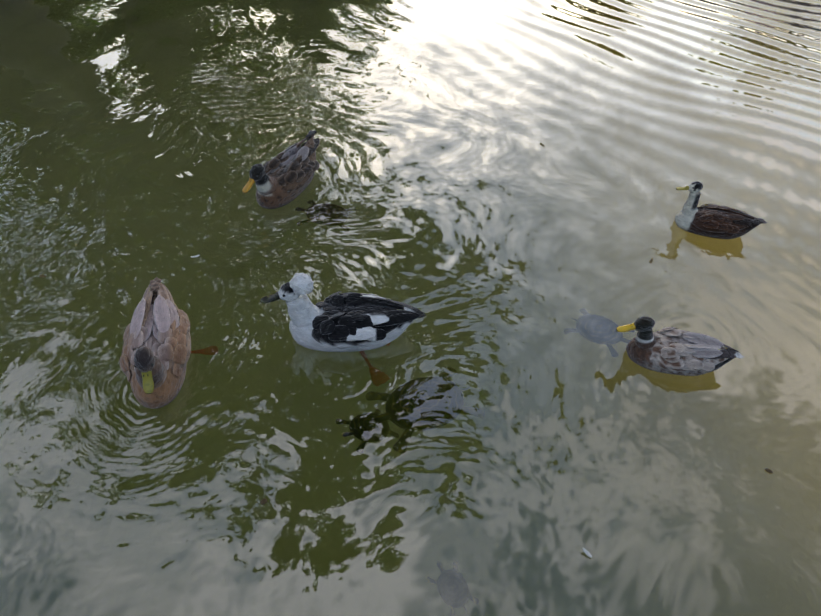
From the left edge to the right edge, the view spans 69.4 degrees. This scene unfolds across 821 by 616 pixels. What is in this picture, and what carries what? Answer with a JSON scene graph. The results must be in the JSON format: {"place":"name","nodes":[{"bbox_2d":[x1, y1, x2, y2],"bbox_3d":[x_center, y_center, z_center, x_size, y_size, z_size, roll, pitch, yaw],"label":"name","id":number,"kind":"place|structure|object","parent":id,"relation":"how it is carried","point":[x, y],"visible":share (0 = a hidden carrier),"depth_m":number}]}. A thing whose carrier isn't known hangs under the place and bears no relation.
{"place":"outdoors","nodes":[
{"label":"outdoors","id":0,"kind":"place"},
{"bbox_2d":[0,0,820,615],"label":"pond water","id":1,"kind":"structure","parent":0,"point":[514,420],"depth_m":2.27},
{"bbox_2d":[39,115,772,557],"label":"floating leaves","id":2,"kind":"object","parent":1,"relation":"on","point":[263,501],"visible":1,"depth_m":1.78},
{"bbox_2d":[616,316,743,375],"bbox_3d":[0.912,0.134,2.034,0.428,0.220,0.191,11,47,10],"label":"mallard duck","id":3,"kind":"object","parent":1,"relation":"on","point":[672,350],"visible":1,"depth_m":2.00},
{"bbox_2d":[675,181,766,238],"bbox_3d":[1.310,-0.404,2.530,0.390,0.249,0.172,17,48,15],"label":"duck","id":4,"kind":"object","parent":1,"relation":"on","point":[717,221],"visible":1,"depth_m":2.51},
{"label":"pond","id":5,"kind":"structure","parent":0,"visible":0},
{"bbox_2d":[119,277,190,408],"bbox_3d":[-0.872,0.122,2.053,0.296,0.328,0.431,13,47,13],"label":"duck","id":6,"kind":"object","parent":5,"relation":"in","point":[155,355],"visible":0.96,"depth_m":1.97},
{"bbox_2d":[242,130,319,208],"bbox_3d":[-0.582,-0.633,2.754,0.230,0.272,0.540,20,49,19],"label":"duck","id":7,"kind":"object","parent":5,"relation":"on","point":[282,178],"visible":1,"depth_m":2.70},
{"bbox_2d":[260,273,425,351],"bbox_3d":[-0.225,0.034,2.120,0.526,0.414,0.277,18,49,17],"label":"duck","id":8,"kind":"object","parent":5,"relation":"on","point":[345,322],"visible":0.96,"depth_m":2.05},
{"bbox_2d":[342,431,348,436],"bbox_3d":[-0.138,0.399,1.941,0.220,0.039,0.154,-1,37,-45],"label":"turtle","id":9,"kind":"object","parent":5,"relation":"in","point":[345,434],"visible":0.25,"depth_m":1.86}
]}

